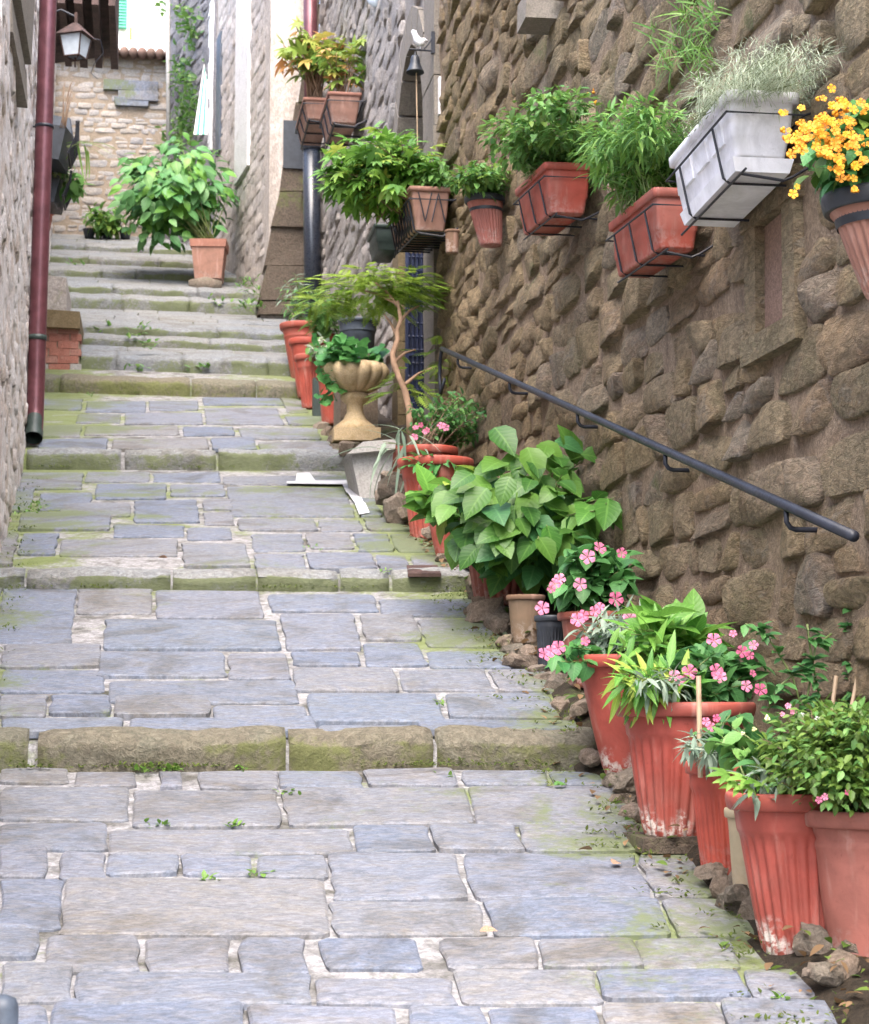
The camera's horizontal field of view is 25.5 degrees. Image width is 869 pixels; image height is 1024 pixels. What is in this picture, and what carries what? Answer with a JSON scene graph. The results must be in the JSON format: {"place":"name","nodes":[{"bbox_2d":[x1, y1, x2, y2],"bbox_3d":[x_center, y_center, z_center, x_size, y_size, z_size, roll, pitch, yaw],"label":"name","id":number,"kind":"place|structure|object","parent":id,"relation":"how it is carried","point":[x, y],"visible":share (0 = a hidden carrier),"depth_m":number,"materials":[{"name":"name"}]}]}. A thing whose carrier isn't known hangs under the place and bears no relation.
{"place":"outdoors","nodes":[
{"label":"outdoors","id":0,"kind":"place"},
{"bbox_2d":[118,0,165,51],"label":"house","id":1,"kind":"structure","parent":0,"point":[138,28],"depth_m":48.90,"materials":[{"name":"white paint"}]},
{"bbox_2d":[23,392,344,470],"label":"paved ramp","id":2,"kind":"structure","parent":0,"point":[82,431],"depth_m":15.54,"materials":[{"name":"stone"}]},
{"bbox_2d":[288,337,323,398],"bbox_3d":[-1.301,-1.451,19.460,0.365,0.597,0.364,1,-6,-8],"label":"clay pot","id":3,"kind":"object","parent":2,"relation":"on","point":[297,345],"visible":0.41,"depth_m":19.36,"materials":[{"name":"red ceramic"}]},
{"bbox_2d":[294,332,328,408],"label":"potted plant","id":4,"kind":"object","parent":2,"relation":"on","point":[306,368],"visible":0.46,"depth_m":18.33,"materials":[{"name":"red plant"}]},
{"bbox_2d":[312,377,320,415],"bbox_3d":[-1.057,-0.985,17.474,0.104,0.472,0.113,1,-6,-8],"label":"drain post","id":5,"kind":"object","parent":2,"relation":"on","point":[316,409],"visible":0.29,"depth_m":17.42,"materials":[{"name":"grey metal"}]},
{"bbox_2d":[316,374,333,425],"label":"clay pot","id":6,"kind":"object","parent":2,"relation":"on","point":[327,413],"visible":0.16,"depth_m":16.52,"materials":[{"name":"red ceramic"}]},
{"bbox_2d":[311,332,389,442],"bbox_3d":[-0.684,-0.965,15.102,0.685,0.847,0.571,6,-8,-44],"label":"garden urn","id":7,"kind":"object","parent":2,"relation":"on","point":[350,371],"visible":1,"depth_m":14.97,"materials":[{"name":"stone"}]},
{"bbox_2d":[319,0,401,419],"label":"stone wall","id":8,"kind":"structure","parent":2,"relation":"on","point":[344,240],"depth_m":18.69,"materials":[{"name":"stone"}]},
{"bbox_2d":[295,102,324,149],"bbox_3d":[-1.262,-4.252,21.220,0.480,0.238,1.140,1,-6,-8],"label":"wire rack","id":9,"kind":"object","parent":8,"relation":"attached to","point":[308,123],"visible":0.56,"depth_m":21.18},
{"bbox_2d":[272,17,344,145],"bbox_3d":[-1.337,-4.763,21.064,0.913,1.111,1.490,1,-6,-8],"label":"flower trough","id":10,"kind":"object","parent":9,"relation":"on","point":[305,47],"visible":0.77,"depth_m":20.76,"materials":[{"name":"ceramic"}]},
{"bbox_2d":[302,0,321,320],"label":"downpipe","id":11,"kind":"object","parent":8,"relation":"attached to","point":[312,220],"visible":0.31,"depth_m":23.03,"materials":[{"name":"metal"}]},
{"bbox_2d":[319,99,366,149],"bbox_3d":[-0.900,-3.816,18.995,0.411,0.287,0.940,1,-6,-8],"label":"wire rack","id":12,"kind":"object","parent":8,"relation":"attached to","point":[334,125],"visible":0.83,"depth_m":18.73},
{"bbox_2d":[315,34,366,144],"bbox_3d":[-0.878,-4.235,19.020,0.681,1.013,0.944,1,-6,-8],"label":"flower trough","id":13,"kind":"object","parent":12,"relation":"on","point":[344,112],"visible":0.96,"depth_m":18.76,"materials":[{"name":"ceramic"}]},
{"bbox_2d":[392,0,440,425],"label":"arched doorway","id":14,"kind":"structure","parent":8,"relation":"attached to","point":[421,17],"depth_m":14.87,"materials":[{"name":"stone"}]},
{"bbox_2d":[367,223,396,262],"bbox_3d":[-0.388,-2.084,14.936,0.224,0.200,0.504,1,-6,-8],"label":"wall trough","id":15,"kind":"object","parent":14,"relation":"attached to","point":[380,242],"depth_m":14.72,"materials":[{"name":"green metal"}]},
{"bbox_2d":[405,250,423,409],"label":"iron gate","id":16,"kind":"structure","parent":14,"relation":"attached to","point":[414,338],"depth_m":15.67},
{"bbox_2d":[406,30,434,152],"bbox_3d":[-0.102,-2.765,13.839,0.208,1.462,0.132,1,-6,-8],"label":"wall bell","id":17,"kind":"object","parent":14,"relation":"attached to","point":[415,68],"depth_m":13.88,"materials":[{"name":"paint"}]},
{"bbox_2d":[0,470,469,591],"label":"paved ramp","id":18,"kind":"structure","parent":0,"point":[216,530],"depth_m":10.87,"materials":[{"name":"stone"}]},
{"bbox_2d":[287,472,369,513],"bbox_3d":[-0.715,-0.138,12.917,0.484,0.531,2.293,1,-6,-8],"label":"paint mark","id":19,"kind":"object","parent":18,"relation":"on","point":[308,478],"visible":0.84,"depth_m":13.38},
{"bbox_2d":[329,439,395,497],"bbox_3d":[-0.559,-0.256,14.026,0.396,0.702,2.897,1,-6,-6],"label":"flower pot","id":20,"kind":"object","parent":18,"relation":"on","point":[357,463],"visible":0.67,"depth_m":12.66,"materials":[{"name":"stone"}]},
{"bbox_2d":[377,475,404,504],"bbox_3d":[-0.245,-0.139,11.751,0.242,0.182,0.249,-12,-11,13],"label":"loose stone","id":21,"kind":"object","parent":18,"relation":"on","point":[384,491],"visible":0.53,"depth_m":11.65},
{"bbox_2d":[383,492,407,523],"bbox_3d":[-0.236,-0.016,11.452,0.158,0.193,0.133,-14,2,8],"label":"loose stone","id":22,"kind":"object","parent":18,"relation":"on","point":[392,504],"visible":0.82,"depth_m":11.41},
{"bbox_2d":[324,387,486,497],"bbox_3d":[-0.031,-0.344,11.831,0.755,0.833,1.252,-4,-7,37],"label":"potted plant","id":23,"kind":"object","parent":18,"relation":"on","point":[437,434],"visible":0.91,"depth_m":11.72,"materials":[{"name":"green plant"}]},
{"bbox_2d":[407,565,440,576],"bbox_3d":[-0.055,0.298,9.723,0.166,0.077,0.255,0,-6,-2],"label":"wood block","id":24,"kind":"object","parent":18,"relation":"on","point":[416,573],"visible":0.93,"depth_m":9.62,"materials":[{"name":"brown wood"}]},
{"bbox_2d":[418,484,449,554],"bbox_3d":[0.090,0.049,10.171,0.353,0.392,0.353,1,-6,-8],"label":"clay pot","id":25,"kind":"object","parent":18,"relation":"on","point":[438,548],"visible":0.09,"depth_m":10.10,"materials":[{"name":"red ceramic"}]},
{"bbox_2d":[396,449,473,538],"bbox_3d":[0.003,-0.074,10.953,0.440,0.510,0.501,-1,-6,6],"label":"clay pot","id":26,"kind":"object","parent":18,"relation":"on","point":[437,466],"visible":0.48,"depth_m":10.83,"materials":[{"name":"ceramic"}]},
{"bbox_2d":[0,588,596,772],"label":"paved ramp","id":27,"kind":"structure","parent":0,"point":[288,681],"depth_m":7.61,"materials":[{"name":"stone"}]},
{"bbox_2d":[463,597,503,622],"bbox_3d":[0.237,0.487,8.969,0.206,0.150,0.243,-5,-18,1],"label":"loose stone","id":28,"kind":"object","parent":27,"relation":"on","point":[479,610],"visible":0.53,"depth_m":8.87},
{"bbox_2d":[483,613,510,634],"bbox_3d":[0.313,0.509,8.737,0.147,0.104,0.135,-8,5,-23],"label":"loose stone","id":29,"kind":"object","parent":27,"relation":"on","point":[494,623],"visible":0.66,"depth_m":8.69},
{"bbox_2d":[402,425,622,610],"bbox_3d":[0.361,0.019,8.815,0.995,0.883,1.306,1,-6,-8],"label":"potted plant","id":30,"kind":"object","parent":27,"relation":"on","point":[516,530],"visible":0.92,"depth_m":8.55,"materials":[{"name":"green plant"}]},
{"bbox_2d":[502,652,537,668],"bbox_3d":[0.358,0.644,8.118,0.162,0.080,0.167,15,-20,-14],"label":"loose stone","id":31,"kind":"object","parent":27,"relation":"on","point":[515,660],"visible":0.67,"depth_m":8.06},
{"bbox_2d":[0,767,836,1023],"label":"paved ramp","id":32,"kind":"structure","parent":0,"point":[380,896],"depth_m":5.20,"materials":[{"name":"stone"}]},
{"bbox_2d":[0,994,18,1023],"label":"bollard","id":33,"kind":"object","parent":32,"relation":"on","point":[9,1010],"visible":1,"depth_m":4.00,"materials":[{"name":"grey metal"}]},
{"bbox_2d":[14,258,790,999],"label":"weeds","id":34,"kind":"object","parent":32,"relation":"on","point":[176,766],"visible":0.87,"depth_m":11.76,"materials":[{"name":"green plant"}]},
{"bbox_2d":[1,391,853,1023],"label":"moss cushions","id":35,"kind":"object","parent":32,"relation":"on","point":[541,771],"visible":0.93,"depth_m":6.76,"materials":[{"name":"green plant"}]},
{"bbox_2d":[618,802,640,822],"bbox_3d":[0.676,0.997,6.299,0.115,0.090,0.109,9,-11,-33],"label":"loose stone","id":36,"kind":"object","parent":32,"relation":"on","point":[631,809],"visible":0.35,"depth_m":6.28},
{"bbox_2d":[623,832,697,853],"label":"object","id":37,"kind":"object","parent":32,"relation":"on","point":[672,845],"depth_m":5.82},
{"bbox_2d":[598,630,775,836],"bbox_3d":[0.760,0.686,5.975,0.655,0.640,0.465,3,-7,-30],"label":"potted plant","id":38,"kind":"object","parent":37,"relation":"on","point":[656,707],"visible":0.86,"depth_m":5.88,"materials":[{"name":"green plant"}]},
{"bbox_2d":[709,875,728,897],"bbox_3d":[0.825,1.058,5.401,0.108,0.085,0.082,13,-21,-39],"label":"loose stone","id":39,"kind":"object","parent":32,"relation":"on","point":[718,885],"visible":0.34,"depth_m":5.37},
{"bbox_2d":[736,894,754,919],"bbox_3d":[0.887,1.112,5.208,0.105,0.142,0.120,8,-1,41],"label":"loose stone","id":40,"kind":"object","parent":32,"relation":"on","point":[745,911],"visible":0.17,"depth_m":5.19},
{"bbox_2d":[749,692,868,956],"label":"potted plant","id":41,"kind":"object","parent":32,"relation":"on","point":[827,761],"visible":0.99,"depth_m":4.76,"materials":[{"name":"green plant"}]},
{"bbox_2d":[328,331,868,1023],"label":"earth strip","id":42,"kind":"object","parent":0,"point":[858,1013],"visible":0.06,"depth_m":4.84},
{"bbox_2d":[333,353,377,426],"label":"stone block","id":43,"kind":"structure","parent":42,"relation":"on","point":[370,410],"depth_m":15.66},
{"bbox_2d":[338,317,377,348],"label":"nursery pot","id":44,"kind":"object","parent":43,"relation":"on","point":[357,329],"visible":0.62,"depth_m":15.88,"materials":[{"name":"grey plastic"}]},
{"bbox_2d":[282,262,450,473],"bbox_3d":[-0.421,-0.945,13.146,1.267,1.519,1.211,-3,-7,30],"label":"potted tree","id":45,"kind":"object","parent":42,"relation":"on","point":[388,299],"visible":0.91,"depth_m":13.05,"materials":[{"name":"green plant"}]},
{"bbox_2d":[506,594,545,643],"bbox_3d":[0.402,0.473,8.448,0.175,0.214,0.175,1,-6,-8],"label":"clay pot","id":46,"kind":"object","parent":42,"relation":"on","point":[523,612],"visible":0.87,"depth_m":8.38,"materials":[{"name":"ceramic"}]},
{"bbox_2d":[534,615,564,668],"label":"ribbed pot","id":47,"kind":"object","parent":42,"relation":"on","point":[549,628],"visible":0.49,"depth_m":8.00,"materials":[{"name":"black plastic"}]},
{"bbox_2d":[535,535,644,687],"bbox_3d":[0.635,0.392,7.634,0.402,0.612,0.577,-1,-6,11],"label":"potted plant","id":48,"kind":"object","parent":42,"relation":"on","point":[586,576],"visible":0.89,"depth_m":7.60,"materials":[{"name":"green plant"}]},
{"bbox_2d":[539,594,644,773],"bbox_3d":[0.615,0.608,6.798,0.592,0.649,0.469,1,-6,-8],"label":"potted plant","id":49,"kind":"object","parent":42,"relation":"on","point":[587,665],"visible":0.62,"depth_m":6.72,"materials":[{"name":"red plant"}]},
{"bbox_2d":[403,526,868,1014],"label":"rubble stones","id":50,"kind":"object","parent":42,"relation":"on","point":[839,966],"visible":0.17,"depth_m":5.01,"materials":[{"name":"stone"}]},
{"bbox_2d":[603,588,735,676],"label":"potted plant","id":51,"kind":"object","parent":42,"relation":"on","point":[654,625],"visible":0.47,"depth_m":6.42,"materials":[{"name":"green plant"}]},
{"bbox_2d":[673,676,760,874],"bbox_3d":[0.797,0.753,5.476,0.261,0.568,0.401,-5,-7,39],"label":"potted plant","id":52,"kind":"object","parent":42,"relation":"on","point":[709,806],"visible":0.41,"depth_m":5.47,"materials":[{"name":"red plant"}]},
{"bbox_2d":[724,807,748,887],"bbox_3d":[0.886,0.944,5.324,0.164,0.245,0.164,1,-6,-8],"label":"clay pot","id":53,"kind":"object","parent":42,"relation":"on","point":[739,875],"visible":0.18,"depth_m":5.29,"materials":[{"name":"ceramic"}]},
{"bbox_2d":[704,703,827,954],"bbox_3d":[0.895,0.820,4.983,0.381,0.648,0.515,-1,-6,8],"label":"potted plant","id":54,"kind":"object","parent":42,"relation":"on","point":[777,837],"visible":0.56,"depth_m":4.89,"materials":[{"name":"red plant"}]},
{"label":"hillside ground","id":55,"kind":"structure","parent":0,"visible":0},
{"bbox_2d":[0,0,38,551],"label":"stone wall","id":56,"kind":"structure","parent":55,"relation":"on","point":[17,138],"depth_m":11.38,"materials":[{"name":"stone"}]},
{"bbox_2d":[10,0,27,107],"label":"window sill","id":57,"kind":"structure","parent":56,"relation":"attached to","point":[21,76],"depth_m":10.73,"materials":[{"name":"stone"}]},
{"bbox_2d":[13,0,34,64],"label":"window lintel","id":58,"kind":"structure","parent":56,"relation":"attached to","point":[24,11],"depth_m":10.95,"materials":[{"name":"stone"}]},
{"bbox_2d":[24,0,56,444],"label":"drainpipe","id":59,"kind":"object","parent":56,"relation":"attached to","point":[44,129],"visible":0.93,"depth_m":14.95,"materials":[{"name":"red metal"}]},
{"bbox_2d":[50,165,95,214],"bbox_3d":[-3.590,-3.254,18.797,0.556,0.570,0.642,1,-6,-8],"label":"wall pot","id":60,"kind":"object","parent":56,"relation":"attached to","point":[64,190],"depth_m":18.69,"materials":[{"name":"black plastic"}]},
{"bbox_2d":[56,9,103,78],"bbox_3d":[-3.252,-4.196,17.220,0.530,0.630,0.284,-2,-6,16],"label":"street lantern","id":61,"kind":"object","parent":56,"relation":"attached to","point":[76,39],"visible":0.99,"depth_m":17.14,"materials":[{"name":"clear glass"}]},
{"bbox_2d":[52,80,112,181],"bbox_3d":[-3.391,-3.648,18.385,0.709,1.015,0.589,1,-6,-8],"label":"wall pot","id":62,"kind":"object","parent":56,"relation":"attached to","point":[65,148],"depth_m":18.30,"materials":[{"name":"black plastic"}]},
{"bbox_2d":[49,63,55,262],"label":"stone wall","id":63,"kind":"structure","parent":55,"relation":"on","point":[51,228],"depth_m":29.58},
{"bbox_2d":[55,0,118,69],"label":"wooden eave","id":64,"kind":"object","parent":63,"relation":"attached to","point":[98,19],"visible":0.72,"depth_m":19.51,"materials":[{"name":"brown wood"}]},
{"bbox_2d":[45,309,83,369],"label":"brick pier","id":65,"kind":"structure","parent":55,"relation":"on","point":[65,335],"depth_m":20.38,"materials":[{"name":"brick"}]},
{"bbox_2d":[47,275,70,310],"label":"stone block","id":66,"kind":"structure","parent":65,"relation":"on","point":[59,298],"depth_m":22.55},
{"bbox_2d":[51,234,191,254],"bbox_3d":[-4.281,-4.065,30.215,5.933,1.452,3.005,0,-6,-2],"label":"stone step","id":67,"kind":"object","parent":55,"relation":"on","point":[70,242],"visible":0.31,"depth_m":28.84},
{"bbox_2d":[52,46,165,236],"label":"end wall","id":68,"kind":"structure","parent":67,"relation":"on","point":[121,110],"depth_m":31.62,"materials":[{"name":"stone"}]},
{"bbox_2d":[80,158,142,239],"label":"potted shrub","id":69,"kind":"object","parent":67,"relation":"on","point":[103,226],"visible":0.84,"depth_m":30.33,"materials":[{"name":"green plant"}]},
{"bbox_2d":[165,0,216,244],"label":"grey house wall","id":70,"kind":"structure","parent":67,"relation":"on","point":[199,53],"depth_m":29.84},
{"bbox_2d":[166,0,170,145],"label":"wall pipe","id":71,"kind":"object","parent":70,"relation":"attached to","point":[168,106],"depth_m":30.72,"materials":[{"name":"metal"}]},
{"bbox_2d":[144,0,203,160],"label":"wall ivy","id":72,"kind":"object","parent":70,"relation":"attached to","point":[181,126],"depth_m":30.08,"materials":[{"name":"green plant"}]},
{"bbox_2d":[194,64,207,134],"bbox_3d":[-3.455,-6.104,28.402,0.207,1.108,0.120,1,-6,-8],"label":"awning","id":73,"kind":"object","parent":70,"relation":"attached to","point":[201,125],"visible":1,"depth_m":28.36,"materials":[{"name":"white fabric"}]},
{"bbox_2d":[207,0,214,152],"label":"timber post","id":74,"kind":"object","parent":70,"relation":"attached to","point":[210,63],"visible":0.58,"depth_m":28.79,"materials":[{"name":"white wood"}]},
{"bbox_2d":[45,369,298,398],"bbox_3d":[-2.968,-1.242,19.983,5.353,0.796,1.030,0,-6,-2],"label":"stone step","id":75,"kind":"object","parent":55,"relation":"on","point":[124,382],"visible":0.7,"depth_m":19.53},
{"bbox_2d":[79,345,290,375],"bbox_3d":[-3.109,-1.563,20.964,5.341,0.815,0.921,0,-6,-2],"label":"stone step","id":76,"kind":"object","parent":75,"relation":"on","point":[102,357],"visible":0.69,"depth_m":20.56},
{"bbox_2d":[83,333,286,352],"bbox_3d":[-3.096,-1.778,21.636,5.500,0.652,0.422,0,-6,-2],"label":"stone step","id":77,"kind":"object","parent":76,"relation":"on","point":[237,344],"visible":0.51,"depth_m":21.48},
{"bbox_2d":[70,308,292,339],"bbox_3d":[-3.398,-2.121,22.959,5.496,1.188,2.209,0,-6,-2],"label":"stone step","id":78,"kind":"object","parent":77,"relation":"on","point":[195,324],"visible":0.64,"depth_m":22.45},
{"bbox_2d":[69,292,257,315],"bbox_3d":[-3.505,-2.539,24.393,5.508,0.726,0.625,0,-6,-2],"label":"stone step","id":79,"kind":"object","parent":78,"relation":"on","point":[110,301],"visible":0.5,"depth_m":24.12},
{"bbox_2d":[58,276,254,299],"bbox_3d":[-3.656,-2.833,25.419,5.597,0.967,1.415,0,-6,-2],"label":"stone step","id":80,"kind":"object","parent":79,"relation":"on","point":[146,287],"visible":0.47,"depth_m":24.77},
{"bbox_2d":[48,262,236,282],"bbox_3d":[-3.947,-3.191,26.743,5.377,0.902,1.218,0,-6,-2],"label":"stone step","id":81,"kind":"object","parent":80,"relation":"on","point":[110,271],"visible":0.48,"depth_m":26.17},
{"bbox_2d":[50,249,193,268],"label":"stone step","id":82,"kind":"object","parent":81,"relation":"on","point":[131,259],"visible":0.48,"depth_m":27.40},
{"bbox_2d":[107,127,239,283],"bbox_3d":[-3.466,-4.117,25.805,1.858,2.165,1.704,1,-6,-8],"label":"potted shrub","id":83,"kind":"object","parent":80,"relation":"on","point":[172,196],"visible":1,"depth_m":25.44,"materials":[{"name":"green plant"}]},
{"bbox_2d":[189,277,221,287],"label":"prop stone","id":84,"kind":"object","parent":80,"relation":"on","point":[206,282],"visible":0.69,"depth_m":25.12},
{"bbox_2d":[256,0,319,319],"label":"corner masonry","id":85,"kind":"object","parent":78,"relation":"on","point":[284,260],"visible":0.33,"depth_m":23.80,"materials":[{"name":"stone"}]},
{"bbox_2d":[276,273,316,377],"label":"potted plant","id":86,"kind":"object","parent":75,"relation":"on","point":[289,329],"visible":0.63,"depth_m":20.40,"materials":[{"name":"green plant"}]},
{"bbox_2d":[295,296,340,345],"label":"potted plant","id":87,"kind":"object","parent":75,"relation":"on","point":[318,324],"visible":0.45,"depth_m":19.49,"materials":[{"name":"green plant"}]},
{"bbox_2d":[215,0,303,299],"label":"house wall","id":88,"kind":"structure","parent":55,"relation":"on","point":[257,187],"depth_m":24.82,"materials":[{"name":"stone"}]},
{"bbox_2d":[215,31,222,156],"bbox_3d":[-3.155,-6.137,28.208,0.060,1.783,0.377,2,-6,-15],"label":"window reveal","id":89,"kind":"object","parent":88,"relation":"attached to","point":[218,124],"depth_m":28.11,"materials":[{"name":"paint"}]},
{"bbox_2d":[234,0,251,185],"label":"door frame","id":90,"kind":"object","parent":88,"relation":"attached to","point":[242,141],"visible":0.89,"depth_m":25.90,"materials":[{"name":"paint"}]},
{"bbox_2d":[436,0,868,739],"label":"stone wall","id":91,"kind":"structure","parent":55,"relation":"on","point":[568,320],"depth_m":7.39,"materials":[{"name":"stone"}]},
{"bbox_2d":[388,192,457,258],"bbox_3d":[-0.075,-1.978,13.433,0.367,0.382,1.171,1,-6,-8],"label":"wire rack","id":92,"kind":"object","parent":91,"relation":"attached to","point":[398,232],"visible":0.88,"depth_m":13.25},
{"bbox_2d":[309,120,456,250],"bbox_3d":[-0.346,-2.274,13.337,1.071,0.849,1.301,1,-6,-8],"label":"flower trough","id":93,"kind":"object","parent":92,"relation":"on","point":[367,180],"visible":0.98,"depth_m":13.08,"materials":[{"name":"ceramic"}]},
{"bbox_2d":[444,229,459,254],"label":"hanging pot","id":94,"kind":"object","parent":91,"relation":"hanging from","point":[452,240],"visible":1,"depth_m":12.56,"materials":[{"name":"brown ceramic"}]},
{"bbox_2d":[443,157,512,247],"bbox_3d":[0.246,-1.798,11.002,0.430,0.506,0.502,1,-6,-8],"label":"hanging pot","id":95,"kind":"object","parent":91,"relation":"attached to","point":[484,199],"visible":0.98,"depth_m":11.01,"materials":[{"name":"ceramic"}]},
{"bbox_2d":[517,0,563,34],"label":"window sill","id":96,"kind":"structure","parent":91,"relation":"attached to","point":[537,17],"depth_m":9.69,"materials":[{"name":"stone"}]},
{"bbox_2d":[513,175,602,239],"bbox_3d":[0.594,-1.419,9.073,0.312,0.260,0.761,1,-6,-8],"label":"wire rack","id":97,"kind":"object","parent":91,"relation":"attached to","point":[555,215],"visible":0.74,"depth_m":9.04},
{"bbox_2d":[476,84,614,235],"bbox_3d":[0.535,-1.687,8.966,0.659,0.695,1.172,-1,-6,7],"label":"flower trough","id":98,"kind":"object","parent":97,"relation":"on","point":[540,150],"visible":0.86,"depth_m":8.74,"materials":[{"name":"plant"}]},
{"bbox_2d":[438,346,859,541],"bbox_3d":[0.662,-0.506,9.142,0.166,1.937,7.597,1,-6,-8],"label":"handrail","id":99,"kind":"object","parent":91,"relation":"attached to","point":[828,524],"visible":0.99,"depth_m":7.09,"materials":[{"name":"metal"}]},
{"bbox_2d":[605,203,712,282],"bbox_3d":[0.870,-1.006,7.325,0.270,0.231,0.740,1,-6,-8],"label":"wire rack","id":100,"kind":"object","parent":91,"relation":"attached to","point":[667,252],"visible":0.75,"depth_m":7.30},
{"bbox_2d":[564,88,697,277],"bbox_3d":[0.779,-1.254,7.326,0.595,0.649,1.184,0,-6,2],"label":"flower trough","id":101,"kind":"object","parent":100,"relation":"on","point":[635,164],"visible":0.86,"depth_m":7.18,"materials":[{"name":"plant"}]},
{"bbox_2d":[632,0,731,95],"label":"wall weeds","id":102,"kind":"object","parent":91,"relation":"attached to","point":[693,47],"depth_m":7.20,"materials":[{"name":"green plant"}]},
{"bbox_2d":[665,110,810,235],"bbox_3d":[1.004,-1.107,6.298,0.312,0.242,0.720,1,-6,-8],"label":"wire rack","id":103,"kind":"object","parent":91,"relation":"attached to","point":[732,182],"visible":0.73,"depth_m":6.10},
{"bbox_2d":[680,156,793,226],"bbox_3d":[0.983,-1.041,6.289,0.200,0.072,0.600,1,-6,-8],"label":"drip tray","id":104,"kind":"object","parent":103,"relation":"in","point":[737,201],"visible":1,"depth_m":6.21,"materials":[{"name":"white plastic"}]},
{"bbox_2d":[666,32,846,209],"bbox_3d":[0.975,-1.253,6.091,0.525,0.363,1.111,1,-6,-8],"label":"flower trough","id":105,"kind":"object","parent":103,"relation":"on","point":[747,135],"visible":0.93,"depth_m":5.99,"materials":[{"name":"white plastic"}]},
{"bbox_2d":[739,163,807,368],"bbox_3d":[1.144,-0.794,6.330,0.122,0.569,0.566,1,-6,-8],"label":"stone niche","id":106,"kind":"object","parent":91,"relation":"attached to","point":[771,231],"visible":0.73,"depth_m":6.31,"materials":[{"name":"stone"}]},
{"bbox_2d":[741,608,855,723],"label":"climbing stems","id":107,"kind":"object","parent":91,"relation":"attached to","point":[807,670],"visible":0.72,"depth_m":5.59,"materials":[{"name":"green plant"}]},
{"bbox_2d":[778,84,868,301],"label":"hanging pot","id":108,"kind":"object","parent":91,"relation":"hanging from","point":[840,155],"visible":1,"depth_m":5.09,"materials":[{"name":"ceramic"}]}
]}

